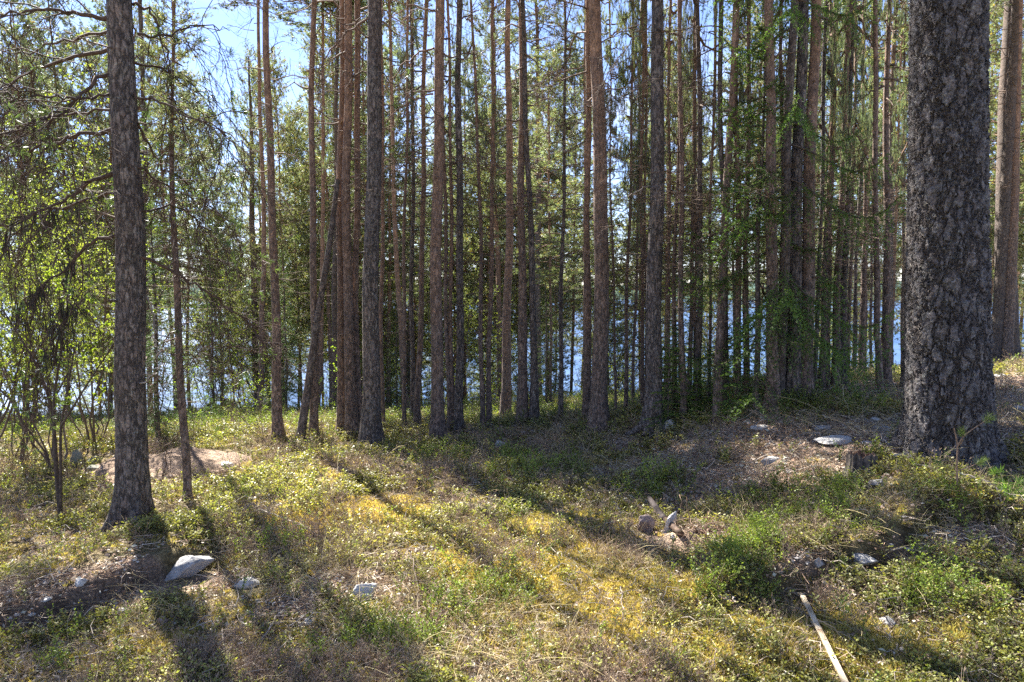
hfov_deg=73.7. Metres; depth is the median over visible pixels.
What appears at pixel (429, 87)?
pine tree
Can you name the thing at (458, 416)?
pine tree
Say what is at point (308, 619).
rock
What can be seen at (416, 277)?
pine tree
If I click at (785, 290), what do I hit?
spruce tree
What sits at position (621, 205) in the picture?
pine tree
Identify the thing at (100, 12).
pine tree
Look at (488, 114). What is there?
pine tree
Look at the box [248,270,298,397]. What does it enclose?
young pine
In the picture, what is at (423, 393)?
young pine
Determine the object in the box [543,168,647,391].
birch bush
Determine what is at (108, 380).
birch bush
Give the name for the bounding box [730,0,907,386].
pine tree
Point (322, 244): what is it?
pine tree
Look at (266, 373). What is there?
birch bush
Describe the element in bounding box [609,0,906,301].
pine tree
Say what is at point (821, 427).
rock
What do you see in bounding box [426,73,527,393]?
pine tree
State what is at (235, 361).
birch bush
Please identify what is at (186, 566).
rock
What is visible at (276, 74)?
tree
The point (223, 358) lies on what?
birch bush
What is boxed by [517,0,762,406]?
pine tree
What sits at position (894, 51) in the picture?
pine tree
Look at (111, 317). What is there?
birch bush
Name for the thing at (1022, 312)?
young pine
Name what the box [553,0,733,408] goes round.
pine tree
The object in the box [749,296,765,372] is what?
birch bush
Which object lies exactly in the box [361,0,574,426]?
pine tree
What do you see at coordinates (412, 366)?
pine tree
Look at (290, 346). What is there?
pine tree
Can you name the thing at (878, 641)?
moss
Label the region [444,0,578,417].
pine tree
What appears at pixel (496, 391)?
birch sapling
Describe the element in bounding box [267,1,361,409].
pine tree
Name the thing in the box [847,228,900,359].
pine tree
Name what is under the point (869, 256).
pine tree
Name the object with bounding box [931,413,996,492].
pine seedling
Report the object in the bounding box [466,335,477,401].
young pine
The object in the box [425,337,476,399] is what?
birch bush
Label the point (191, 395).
birch sapling
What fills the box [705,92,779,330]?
pine tree
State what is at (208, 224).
pine tree
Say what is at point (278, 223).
spruce tree
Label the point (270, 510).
fallen branch
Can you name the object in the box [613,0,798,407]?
pine tree
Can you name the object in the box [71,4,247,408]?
pine tree
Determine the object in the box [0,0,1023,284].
sky
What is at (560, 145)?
pine tree
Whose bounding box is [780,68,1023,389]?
pine tree
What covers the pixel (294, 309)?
pine tree
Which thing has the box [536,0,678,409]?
pine tree
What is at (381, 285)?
pine tree
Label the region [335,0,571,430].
pine tree
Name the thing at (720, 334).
pine tree
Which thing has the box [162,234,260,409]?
birch bush
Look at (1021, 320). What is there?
pine tree
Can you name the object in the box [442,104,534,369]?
pine tree
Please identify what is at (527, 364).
birch bush
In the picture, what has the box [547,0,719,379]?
pine tree
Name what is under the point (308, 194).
pine tree
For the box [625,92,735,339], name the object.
pine tree
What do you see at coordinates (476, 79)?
pine tree
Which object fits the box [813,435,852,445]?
rock
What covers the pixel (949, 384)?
pine tree
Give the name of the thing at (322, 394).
pine tree
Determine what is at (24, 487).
fallen log
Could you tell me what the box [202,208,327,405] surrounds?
birch bush
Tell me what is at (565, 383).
young pine
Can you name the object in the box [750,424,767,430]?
rock
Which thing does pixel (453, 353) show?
pine tree
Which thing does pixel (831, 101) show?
pine tree
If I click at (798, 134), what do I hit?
pine tree
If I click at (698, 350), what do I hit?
pine tree
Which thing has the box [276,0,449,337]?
pine tree
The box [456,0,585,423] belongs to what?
pine tree
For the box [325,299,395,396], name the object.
birch bush
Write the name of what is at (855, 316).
dead tree
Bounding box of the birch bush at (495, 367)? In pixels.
[454,220,567,398]
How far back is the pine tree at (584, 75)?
18.63 m
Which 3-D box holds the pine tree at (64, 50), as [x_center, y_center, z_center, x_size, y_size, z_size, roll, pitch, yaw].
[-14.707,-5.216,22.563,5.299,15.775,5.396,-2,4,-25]
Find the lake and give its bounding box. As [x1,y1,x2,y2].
[0,300,1023,414]
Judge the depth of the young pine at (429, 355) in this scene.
28.03 m
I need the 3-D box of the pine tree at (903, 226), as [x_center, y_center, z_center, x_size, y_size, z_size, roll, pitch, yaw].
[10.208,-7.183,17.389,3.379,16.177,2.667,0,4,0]
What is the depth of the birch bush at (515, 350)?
22.06 m
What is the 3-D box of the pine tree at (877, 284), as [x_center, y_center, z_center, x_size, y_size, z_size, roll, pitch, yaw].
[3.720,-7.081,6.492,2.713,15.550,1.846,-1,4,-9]
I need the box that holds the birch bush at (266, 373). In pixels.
[239,333,310,404]
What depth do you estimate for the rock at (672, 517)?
4.67 m
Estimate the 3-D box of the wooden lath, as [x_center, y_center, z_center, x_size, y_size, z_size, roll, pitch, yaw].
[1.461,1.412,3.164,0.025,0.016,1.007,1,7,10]
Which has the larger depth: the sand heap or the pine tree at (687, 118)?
the pine tree at (687, 118)
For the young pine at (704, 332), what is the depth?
29.63 m
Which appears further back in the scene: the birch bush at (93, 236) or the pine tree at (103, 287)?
the pine tree at (103, 287)
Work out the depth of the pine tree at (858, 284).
35.41 m
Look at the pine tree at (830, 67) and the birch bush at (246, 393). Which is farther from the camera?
the birch bush at (246, 393)
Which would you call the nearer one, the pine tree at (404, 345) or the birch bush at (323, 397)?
the pine tree at (404, 345)
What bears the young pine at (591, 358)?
on the ground at (160, 563)
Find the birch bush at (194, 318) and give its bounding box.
[84,202,243,424]
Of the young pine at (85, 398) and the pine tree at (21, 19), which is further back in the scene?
the young pine at (85, 398)
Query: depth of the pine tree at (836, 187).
23.01 m
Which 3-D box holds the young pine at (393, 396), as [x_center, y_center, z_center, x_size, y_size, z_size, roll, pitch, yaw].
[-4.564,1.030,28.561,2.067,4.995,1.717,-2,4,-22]
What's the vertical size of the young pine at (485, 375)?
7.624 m
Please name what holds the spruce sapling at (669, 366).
on the ground at (160, 563)
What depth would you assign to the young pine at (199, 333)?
25.10 m
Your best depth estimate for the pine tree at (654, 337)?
7.00 m
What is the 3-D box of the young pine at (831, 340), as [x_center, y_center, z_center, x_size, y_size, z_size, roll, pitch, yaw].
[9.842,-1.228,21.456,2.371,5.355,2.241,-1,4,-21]
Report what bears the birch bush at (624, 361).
on the ground at (160, 563)
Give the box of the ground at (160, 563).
[0,371,1023,681]
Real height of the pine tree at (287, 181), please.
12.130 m
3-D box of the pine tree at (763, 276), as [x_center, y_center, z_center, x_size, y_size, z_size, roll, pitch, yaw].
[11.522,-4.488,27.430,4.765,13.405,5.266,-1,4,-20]
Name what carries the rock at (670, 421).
on the ground at (160, 563)
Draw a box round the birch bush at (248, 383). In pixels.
[188,241,293,406]
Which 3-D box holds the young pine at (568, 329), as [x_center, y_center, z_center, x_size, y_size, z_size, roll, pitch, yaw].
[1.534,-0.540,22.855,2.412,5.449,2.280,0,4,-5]
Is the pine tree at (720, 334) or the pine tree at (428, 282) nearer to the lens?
the pine tree at (720, 334)
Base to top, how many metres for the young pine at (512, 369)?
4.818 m
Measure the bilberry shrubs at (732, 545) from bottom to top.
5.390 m
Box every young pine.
[0,155,100,412]
[62,267,113,412]
[167,328,203,409]
[186,203,258,411]
[219,256,270,405]
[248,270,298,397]
[378,267,407,401]
[385,317,401,403]
[400,297,430,402]
[415,311,446,405]
[466,301,496,401]
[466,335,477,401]
[470,342,496,396]
[476,334,517,397]
[493,335,517,398]
[527,263,569,395]
[529,245,581,394]
[573,310,613,390]
[582,213,639,391]
[608,140,678,388]
[638,309,687,385]
[662,318,677,381]
[685,262,730,380]
[687,239,732,380]
[814,222,850,365]
[1017,244,1023,351]
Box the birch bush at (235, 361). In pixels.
[181,227,265,409]
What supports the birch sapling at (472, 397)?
on the ground at (160, 563)
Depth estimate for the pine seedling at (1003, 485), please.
3.99 m
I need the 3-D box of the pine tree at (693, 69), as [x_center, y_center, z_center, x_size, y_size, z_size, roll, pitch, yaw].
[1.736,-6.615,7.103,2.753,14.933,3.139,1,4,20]
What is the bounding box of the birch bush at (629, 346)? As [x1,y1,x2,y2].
[609,276,663,390]
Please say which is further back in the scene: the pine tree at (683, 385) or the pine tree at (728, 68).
the pine tree at (728, 68)
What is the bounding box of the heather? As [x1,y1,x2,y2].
[0,349,1023,681]
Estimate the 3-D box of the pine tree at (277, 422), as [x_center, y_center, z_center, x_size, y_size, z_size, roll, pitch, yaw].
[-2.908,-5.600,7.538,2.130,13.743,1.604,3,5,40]
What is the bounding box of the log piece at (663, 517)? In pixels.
[647,496,683,536]
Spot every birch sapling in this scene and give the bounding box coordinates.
[171,366,209,425]
[220,362,248,417]
[240,380,270,434]
[247,345,271,412]
[319,369,336,408]
[329,339,336,386]
[387,352,409,405]
[422,368,430,408]
[443,361,454,409]
[454,341,484,409]
[491,354,501,403]
[492,372,501,405]
[527,344,544,391]
[564,385,574,403]
[571,368,581,394]
[608,349,623,397]
[621,349,637,389]
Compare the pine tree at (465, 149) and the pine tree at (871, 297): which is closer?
the pine tree at (871, 297)
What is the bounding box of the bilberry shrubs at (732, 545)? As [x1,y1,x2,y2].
[0,353,1023,681]
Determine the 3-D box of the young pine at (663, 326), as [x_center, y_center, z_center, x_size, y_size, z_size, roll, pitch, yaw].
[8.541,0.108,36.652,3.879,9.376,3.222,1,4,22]
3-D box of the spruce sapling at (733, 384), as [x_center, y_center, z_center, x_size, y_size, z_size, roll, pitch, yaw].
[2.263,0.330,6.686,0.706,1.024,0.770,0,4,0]
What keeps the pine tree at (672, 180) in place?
on the ground at (160, 563)
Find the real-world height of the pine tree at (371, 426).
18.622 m
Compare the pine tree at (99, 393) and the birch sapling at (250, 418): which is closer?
the birch sapling at (250, 418)
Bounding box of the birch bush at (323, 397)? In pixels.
[301,337,328,404]
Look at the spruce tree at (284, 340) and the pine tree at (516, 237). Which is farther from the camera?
the pine tree at (516, 237)
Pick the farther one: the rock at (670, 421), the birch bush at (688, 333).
the birch bush at (688, 333)
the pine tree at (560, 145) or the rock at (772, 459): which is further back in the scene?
the pine tree at (560, 145)
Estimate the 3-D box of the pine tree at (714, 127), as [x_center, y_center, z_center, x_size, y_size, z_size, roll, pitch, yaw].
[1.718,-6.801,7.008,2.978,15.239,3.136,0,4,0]
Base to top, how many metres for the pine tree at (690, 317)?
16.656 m
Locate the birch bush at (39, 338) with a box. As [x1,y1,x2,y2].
[0,120,101,463]
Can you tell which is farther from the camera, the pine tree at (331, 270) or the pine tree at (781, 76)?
the pine tree at (331, 270)
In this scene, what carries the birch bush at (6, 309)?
on the ground at (160, 563)
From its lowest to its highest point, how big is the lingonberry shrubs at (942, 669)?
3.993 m
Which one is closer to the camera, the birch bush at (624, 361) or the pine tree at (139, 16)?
the pine tree at (139, 16)
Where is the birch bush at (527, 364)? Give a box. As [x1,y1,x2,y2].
[511,325,554,394]
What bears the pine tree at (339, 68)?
on the ground at (160, 563)
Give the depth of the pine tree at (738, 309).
6.68 m
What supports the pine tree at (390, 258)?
on the ground at (160, 563)
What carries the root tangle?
on the ground at (160, 563)
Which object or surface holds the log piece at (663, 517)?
on the ground at (160, 563)
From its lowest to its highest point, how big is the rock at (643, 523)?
0.187 m
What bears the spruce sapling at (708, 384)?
on the ground at (160, 563)
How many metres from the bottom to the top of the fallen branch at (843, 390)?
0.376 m
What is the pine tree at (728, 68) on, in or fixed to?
on the ground at (160, 563)
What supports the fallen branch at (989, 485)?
on the ground at (160, 563)
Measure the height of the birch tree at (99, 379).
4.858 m
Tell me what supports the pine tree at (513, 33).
on the ground at (160, 563)
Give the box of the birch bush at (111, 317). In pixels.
[64,221,165,395]
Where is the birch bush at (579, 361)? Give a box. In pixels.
[563,305,612,390]
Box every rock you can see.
[41,596,51,601]
[70,449,84,467]
[75,578,87,586]
[85,456,101,464]
[87,465,99,471]
[156,616,168,623]
[164,555,214,581]
[221,461,233,466]
[236,576,260,588]
[305,618,314,626]
[353,583,377,599]
[495,439,504,447]
[637,515,655,532]
[663,511,676,533]
[665,419,675,429]
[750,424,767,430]
[761,456,778,464]
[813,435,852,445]
[813,558,824,567]
[814,425,831,430]
[852,553,878,565]
[868,479,882,485]
[870,417,881,420]
[879,616,894,626]
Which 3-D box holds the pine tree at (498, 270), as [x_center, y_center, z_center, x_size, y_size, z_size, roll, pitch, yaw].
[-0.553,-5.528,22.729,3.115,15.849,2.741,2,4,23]
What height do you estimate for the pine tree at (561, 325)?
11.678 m
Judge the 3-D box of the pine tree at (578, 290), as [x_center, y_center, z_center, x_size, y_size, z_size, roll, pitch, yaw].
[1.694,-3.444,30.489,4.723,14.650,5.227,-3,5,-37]
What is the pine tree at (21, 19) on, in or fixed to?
on the ground at (160, 563)
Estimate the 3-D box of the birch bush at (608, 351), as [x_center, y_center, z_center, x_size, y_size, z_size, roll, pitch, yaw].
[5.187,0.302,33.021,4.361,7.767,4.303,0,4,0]
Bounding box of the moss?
[0,367,1023,681]
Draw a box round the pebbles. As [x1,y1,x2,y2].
[1,391,1023,681]
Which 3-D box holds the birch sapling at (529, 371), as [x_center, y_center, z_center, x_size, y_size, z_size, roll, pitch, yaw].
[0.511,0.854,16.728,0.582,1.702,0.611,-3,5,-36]
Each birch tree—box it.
[0,26,182,442]
[0,256,165,515]
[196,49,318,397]
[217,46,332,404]
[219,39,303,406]
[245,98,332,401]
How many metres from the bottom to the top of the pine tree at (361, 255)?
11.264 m
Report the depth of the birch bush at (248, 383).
23.25 m
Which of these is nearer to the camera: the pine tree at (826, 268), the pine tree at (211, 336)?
the pine tree at (826, 268)
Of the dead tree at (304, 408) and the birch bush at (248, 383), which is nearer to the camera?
the dead tree at (304, 408)
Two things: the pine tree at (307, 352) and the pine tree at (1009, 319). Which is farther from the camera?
the pine tree at (307, 352)
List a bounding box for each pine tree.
[0,0,112,411]
[0,0,113,406]
[0,0,319,531]
[0,20,101,394]
[0,43,98,410]
[3,25,185,412]
[10,0,210,342]
[46,0,254,428]
[46,0,309,501]
[46,176,114,411]
[70,148,165,396]
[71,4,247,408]
[76,146,186,335]
[78,228,166,395]
[148,81,247,406]
[157,100,268,367]
[183,242,246,394]
[208,0,328,409]
[215,0,343,438]
[238,245,309,371]
[255,102,360,361]
[260,0,398,407]
[263,0,384,434]
[266,189,310,406]
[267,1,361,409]
[275,21,380,407]
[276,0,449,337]
[278,0,341,435]
[278,0,388,253]
[281,151,361,404]
[282,244,327,386]
[283,35,429,363]
[291,134,392,344]
[292,0,530,419]
[301,0,387,246]
[301,0,394,439]
[306,0,418,448]
[316,112,407,389]
[317,0,453,422]
[318,0,557,429]
[320,0,431,426]
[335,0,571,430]
[350,0,482,440]
[350,2,473,398]
[352,151,426,379]
[353,0,474,426]
[359,66,425,405]
[360,0,445,410]
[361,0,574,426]
[384,161,453,404]
[384,166,453,403]
[388,0,484,426]
[388,0,582,427]
[392,209,430,382]
[401,112,476,380]
[406,43,533,400]
[407,143,486,379]
[422,249,478,386]
[424,209,496,400]
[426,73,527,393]
[429,0,491,433]
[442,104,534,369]
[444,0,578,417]
[449,0,690,420]
[452,0,535,399]
[452,105,534,392]
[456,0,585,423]
[464,90,578,379]
[469,63,579,357]
[474,0,574,425]
[480,0,612,399]
[484,42,621,405]
[485,124,571,360]
[509,0,749,409]
[510,0,711,419]
[512,190,581,356]
[513,34,628,395]
[513,105,592,365]
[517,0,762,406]
[528,0,703,403]
[530,0,633,394]
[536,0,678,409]
[538,0,690,438]
[538,0,779,403]
[541,0,840,402]
[542,86,633,382]
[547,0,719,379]
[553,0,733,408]
[557,199,619,377]
[568,0,625,434]
[576,1,905,413]
[579,97,688,389]
[580,0,872,395]
[589,0,750,412]
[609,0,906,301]
[609,26,734,381]
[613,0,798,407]
[614,0,719,388]
[624,50,733,382]
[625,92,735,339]
[645,0,709,422]
[651,0,835,403]
[666,0,817,349]
[671,0,905,389]
[684,0,732,410]
[684,0,907,387]
[691,0,758,422]
[703,0,808,360]
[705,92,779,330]
[728,123,802,358]
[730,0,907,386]
[733,17,862,285]
[748,70,862,284]
[751,0,905,386]
[752,0,908,280]
[756,0,803,413]
[774,0,870,255]
[776,0,812,401]
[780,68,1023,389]
[792,0,909,400]
[808,0,909,368]
[816,0,905,370]
[817,0,907,371]
[817,1,837,389]
[819,187,873,350]
[832,5,904,368]
[832,103,905,333]
[834,13,908,343]
[837,32,992,305]
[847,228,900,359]
[850,0,907,396]
[852,0,902,367]
[853,0,908,369]
[854,0,909,388]
[857,0,909,364]
[858,129,907,349]
[887,0,1012,477]
[988,0,1023,297]
[989,0,1023,295]
[989,0,1023,296]
[989,0,1023,360]
[989,73,1023,299]
[989,100,1023,341]
[990,0,1023,358]
[990,0,1023,362]
[992,98,1023,307]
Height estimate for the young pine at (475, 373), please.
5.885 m
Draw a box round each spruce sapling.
[642,345,697,435]
[662,319,711,412]
[685,360,710,416]
[688,344,714,412]
[704,322,764,421]
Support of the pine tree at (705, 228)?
on the ground at (160, 563)
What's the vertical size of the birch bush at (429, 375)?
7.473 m
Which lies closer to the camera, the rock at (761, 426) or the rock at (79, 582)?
the rock at (79, 582)
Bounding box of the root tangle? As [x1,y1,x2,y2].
[674,495,731,546]
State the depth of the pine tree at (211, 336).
37.04 m
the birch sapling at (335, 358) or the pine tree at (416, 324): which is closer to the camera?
the birch sapling at (335, 358)
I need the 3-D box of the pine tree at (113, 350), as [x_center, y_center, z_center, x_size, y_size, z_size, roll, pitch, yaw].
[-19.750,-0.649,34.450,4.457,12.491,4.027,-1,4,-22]
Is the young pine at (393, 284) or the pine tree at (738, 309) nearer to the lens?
the pine tree at (738, 309)
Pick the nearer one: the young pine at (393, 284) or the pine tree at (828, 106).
the pine tree at (828, 106)
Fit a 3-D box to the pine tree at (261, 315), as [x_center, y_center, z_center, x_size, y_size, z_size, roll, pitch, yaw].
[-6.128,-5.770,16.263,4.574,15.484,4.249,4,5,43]
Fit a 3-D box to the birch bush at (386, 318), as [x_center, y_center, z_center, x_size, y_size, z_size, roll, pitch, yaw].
[-4.932,-0.717,22.898,3.894,6.417,2.784,2,4,32]
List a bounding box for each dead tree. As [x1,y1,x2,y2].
[295,179,405,438]
[848,144,864,373]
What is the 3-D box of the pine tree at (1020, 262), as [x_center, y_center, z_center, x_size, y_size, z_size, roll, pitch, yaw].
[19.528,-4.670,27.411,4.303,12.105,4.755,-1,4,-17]
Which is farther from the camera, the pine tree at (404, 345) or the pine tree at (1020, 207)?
the pine tree at (1020, 207)
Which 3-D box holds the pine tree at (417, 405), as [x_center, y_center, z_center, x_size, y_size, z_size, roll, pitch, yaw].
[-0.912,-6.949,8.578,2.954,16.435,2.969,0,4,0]
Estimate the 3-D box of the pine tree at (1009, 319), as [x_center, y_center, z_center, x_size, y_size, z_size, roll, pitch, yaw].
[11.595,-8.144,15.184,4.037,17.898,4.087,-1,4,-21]
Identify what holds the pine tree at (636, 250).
on the ground at (160, 563)
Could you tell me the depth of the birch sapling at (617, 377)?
16.54 m
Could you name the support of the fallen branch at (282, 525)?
on the ground at (160, 563)
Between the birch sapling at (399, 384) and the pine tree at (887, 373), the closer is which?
the pine tree at (887, 373)
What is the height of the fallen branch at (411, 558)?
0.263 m
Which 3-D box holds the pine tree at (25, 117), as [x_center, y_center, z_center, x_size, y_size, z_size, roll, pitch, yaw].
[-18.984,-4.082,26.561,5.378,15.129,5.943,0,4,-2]
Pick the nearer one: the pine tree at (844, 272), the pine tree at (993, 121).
the pine tree at (844, 272)
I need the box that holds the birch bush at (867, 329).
[820,268,881,365]
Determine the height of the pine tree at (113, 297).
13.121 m
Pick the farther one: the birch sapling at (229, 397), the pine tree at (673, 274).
the birch sapling at (229, 397)
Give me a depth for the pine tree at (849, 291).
8.45 m
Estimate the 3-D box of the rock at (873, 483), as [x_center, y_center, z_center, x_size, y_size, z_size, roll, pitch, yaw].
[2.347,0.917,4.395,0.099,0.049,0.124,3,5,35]
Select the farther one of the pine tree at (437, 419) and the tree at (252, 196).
the tree at (252, 196)
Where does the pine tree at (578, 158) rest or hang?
on the ground at (160, 563)
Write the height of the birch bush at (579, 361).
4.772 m
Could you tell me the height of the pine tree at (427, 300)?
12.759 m
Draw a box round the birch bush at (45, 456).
[0,185,112,471]
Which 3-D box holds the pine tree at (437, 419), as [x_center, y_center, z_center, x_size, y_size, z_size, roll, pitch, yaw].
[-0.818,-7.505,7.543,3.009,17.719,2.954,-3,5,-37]
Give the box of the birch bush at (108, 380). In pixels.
[0,196,114,419]
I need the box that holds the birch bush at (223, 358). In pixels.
[160,289,250,411]
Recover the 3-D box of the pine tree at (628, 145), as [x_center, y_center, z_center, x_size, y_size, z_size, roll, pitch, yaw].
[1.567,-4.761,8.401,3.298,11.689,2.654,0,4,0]
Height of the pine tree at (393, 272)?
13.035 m
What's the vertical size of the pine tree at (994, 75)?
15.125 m
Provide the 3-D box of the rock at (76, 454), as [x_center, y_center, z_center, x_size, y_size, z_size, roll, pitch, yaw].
[-4.795,1.324,7.534,0.147,0.282,0.155,0,4,0]
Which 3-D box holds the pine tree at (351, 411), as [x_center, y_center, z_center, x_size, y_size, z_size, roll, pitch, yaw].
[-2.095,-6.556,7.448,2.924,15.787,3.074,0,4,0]
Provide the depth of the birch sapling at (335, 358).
13.71 m
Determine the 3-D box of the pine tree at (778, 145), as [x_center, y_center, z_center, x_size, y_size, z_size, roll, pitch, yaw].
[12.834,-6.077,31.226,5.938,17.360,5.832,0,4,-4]
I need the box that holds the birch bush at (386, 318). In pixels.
[303,221,417,378]
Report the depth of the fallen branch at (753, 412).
6.50 m
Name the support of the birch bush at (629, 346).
on the ground at (160, 563)
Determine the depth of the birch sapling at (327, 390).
15.58 m
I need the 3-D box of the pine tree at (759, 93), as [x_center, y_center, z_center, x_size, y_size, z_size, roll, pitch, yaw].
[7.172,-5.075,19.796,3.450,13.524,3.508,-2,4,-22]
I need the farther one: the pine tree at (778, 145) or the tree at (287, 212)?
the pine tree at (778, 145)
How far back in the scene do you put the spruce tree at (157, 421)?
8.68 m
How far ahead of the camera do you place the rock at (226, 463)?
7.12 m
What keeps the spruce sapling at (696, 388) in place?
on the ground at (160, 563)
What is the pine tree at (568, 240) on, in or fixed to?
on the ground at (160, 563)
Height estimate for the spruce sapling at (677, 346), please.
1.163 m
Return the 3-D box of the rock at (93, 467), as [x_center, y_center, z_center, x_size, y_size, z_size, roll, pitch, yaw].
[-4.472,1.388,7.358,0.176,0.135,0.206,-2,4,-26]
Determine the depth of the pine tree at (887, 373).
7.27 m
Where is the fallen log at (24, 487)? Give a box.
[11,471,92,493]
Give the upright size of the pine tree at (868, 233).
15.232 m
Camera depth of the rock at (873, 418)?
5.92 m
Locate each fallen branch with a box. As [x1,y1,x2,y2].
[237,487,305,527]
[237,508,308,536]
[397,550,440,608]
[729,399,772,424]
[836,366,848,414]
[860,579,896,614]
[959,473,1023,511]
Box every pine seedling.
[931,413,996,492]
[988,465,1023,512]
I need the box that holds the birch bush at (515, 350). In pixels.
[476,267,552,395]
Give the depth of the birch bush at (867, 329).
30.49 m
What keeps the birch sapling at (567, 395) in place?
on the ground at (160, 563)
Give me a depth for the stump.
4.64 m
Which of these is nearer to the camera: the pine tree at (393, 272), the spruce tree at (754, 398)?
the spruce tree at (754, 398)
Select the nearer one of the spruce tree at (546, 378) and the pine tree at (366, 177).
the spruce tree at (546, 378)
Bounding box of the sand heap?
[76,446,253,487]
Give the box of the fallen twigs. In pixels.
[0,368,1023,681]
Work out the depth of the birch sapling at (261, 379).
15.64 m
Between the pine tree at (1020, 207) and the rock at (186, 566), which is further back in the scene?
the pine tree at (1020, 207)
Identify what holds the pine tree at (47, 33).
on the ground at (160, 563)
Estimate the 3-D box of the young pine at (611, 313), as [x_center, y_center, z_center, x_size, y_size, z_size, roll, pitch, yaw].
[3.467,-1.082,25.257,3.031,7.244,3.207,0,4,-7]
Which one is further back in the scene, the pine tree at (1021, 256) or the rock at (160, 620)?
the pine tree at (1021, 256)
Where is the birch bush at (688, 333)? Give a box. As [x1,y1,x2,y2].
[670,273,718,378]
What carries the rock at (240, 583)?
on the ground at (160, 563)
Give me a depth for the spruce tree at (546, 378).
15.76 m
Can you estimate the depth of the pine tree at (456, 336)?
31.54 m
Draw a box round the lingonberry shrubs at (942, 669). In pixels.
[0,359,1023,681]
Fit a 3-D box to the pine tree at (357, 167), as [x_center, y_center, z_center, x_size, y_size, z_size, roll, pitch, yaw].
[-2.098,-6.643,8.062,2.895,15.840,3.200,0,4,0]
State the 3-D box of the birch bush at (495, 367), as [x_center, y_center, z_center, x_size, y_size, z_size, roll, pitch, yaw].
[-0.074,-1.060,25.296,4.266,7.558,4.138,4,5,44]
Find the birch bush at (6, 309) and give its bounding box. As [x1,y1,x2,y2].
[0,56,114,437]
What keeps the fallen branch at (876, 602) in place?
on the ground at (160, 563)
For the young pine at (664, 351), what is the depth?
35.12 m
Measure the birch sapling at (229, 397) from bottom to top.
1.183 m
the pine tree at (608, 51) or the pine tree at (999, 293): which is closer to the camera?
the pine tree at (608, 51)
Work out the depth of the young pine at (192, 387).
30.88 m
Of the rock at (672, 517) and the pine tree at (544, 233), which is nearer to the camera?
the rock at (672, 517)
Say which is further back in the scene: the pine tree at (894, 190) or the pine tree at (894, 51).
the pine tree at (894, 190)
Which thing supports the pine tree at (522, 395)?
on the ground at (160, 563)
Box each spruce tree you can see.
[99,207,217,443]
[194,237,229,408]
[247,221,310,404]
[263,249,306,412]
[383,295,409,407]
[527,268,564,408]
[620,23,905,426]
[659,0,906,402]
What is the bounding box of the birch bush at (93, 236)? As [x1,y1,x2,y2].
[0,111,112,418]
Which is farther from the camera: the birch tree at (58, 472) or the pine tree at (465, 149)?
the pine tree at (465, 149)
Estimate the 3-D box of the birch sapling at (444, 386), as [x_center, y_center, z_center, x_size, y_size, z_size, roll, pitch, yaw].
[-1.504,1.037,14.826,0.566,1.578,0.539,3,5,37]
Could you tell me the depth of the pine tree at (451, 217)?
8.46 m
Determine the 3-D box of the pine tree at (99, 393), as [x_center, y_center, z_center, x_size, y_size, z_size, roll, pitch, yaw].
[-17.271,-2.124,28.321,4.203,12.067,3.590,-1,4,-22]
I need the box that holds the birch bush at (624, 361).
[608,316,662,389]
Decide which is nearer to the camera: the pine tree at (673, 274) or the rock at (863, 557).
the rock at (863, 557)
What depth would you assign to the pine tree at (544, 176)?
27.75 m
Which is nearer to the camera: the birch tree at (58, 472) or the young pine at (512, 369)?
the birch tree at (58, 472)
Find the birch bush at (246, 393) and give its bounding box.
[235,343,258,407]
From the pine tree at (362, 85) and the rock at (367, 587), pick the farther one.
the pine tree at (362, 85)
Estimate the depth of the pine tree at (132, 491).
5.12 m
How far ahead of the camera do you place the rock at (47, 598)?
4.00 m
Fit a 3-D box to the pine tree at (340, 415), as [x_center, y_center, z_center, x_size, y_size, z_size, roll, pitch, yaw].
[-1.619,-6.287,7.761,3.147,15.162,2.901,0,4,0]
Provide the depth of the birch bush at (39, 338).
7.69 m
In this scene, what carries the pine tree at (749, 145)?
on the ground at (160, 563)
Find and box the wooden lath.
[799,593,848,681]
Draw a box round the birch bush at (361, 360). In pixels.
[324,281,388,398]
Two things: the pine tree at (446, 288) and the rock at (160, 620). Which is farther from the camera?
the pine tree at (446, 288)
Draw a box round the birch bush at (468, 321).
[406,225,518,404]
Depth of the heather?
4.30 m
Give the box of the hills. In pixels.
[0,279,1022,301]
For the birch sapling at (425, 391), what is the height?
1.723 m
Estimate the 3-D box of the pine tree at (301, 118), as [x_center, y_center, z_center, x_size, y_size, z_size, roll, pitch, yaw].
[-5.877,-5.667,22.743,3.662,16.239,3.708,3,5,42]
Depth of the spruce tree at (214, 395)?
18.49 m
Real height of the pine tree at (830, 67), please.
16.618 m
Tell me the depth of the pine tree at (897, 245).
24.92 m
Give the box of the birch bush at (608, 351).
[577,291,644,390]
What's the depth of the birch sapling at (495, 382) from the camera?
14.17 m
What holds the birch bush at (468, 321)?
on the ground at (160, 563)
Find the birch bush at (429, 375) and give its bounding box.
[422,349,455,400]
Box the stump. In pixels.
[842,448,877,477]
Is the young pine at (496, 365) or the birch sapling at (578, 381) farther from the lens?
the young pine at (496, 365)
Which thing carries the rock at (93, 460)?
on the ground at (160, 563)
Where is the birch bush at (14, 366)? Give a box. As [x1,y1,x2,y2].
[0,160,84,424]
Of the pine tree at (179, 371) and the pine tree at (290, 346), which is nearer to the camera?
the pine tree at (179, 371)
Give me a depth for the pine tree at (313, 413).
7.96 m
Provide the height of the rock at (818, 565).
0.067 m
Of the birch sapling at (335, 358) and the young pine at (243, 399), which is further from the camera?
the young pine at (243, 399)

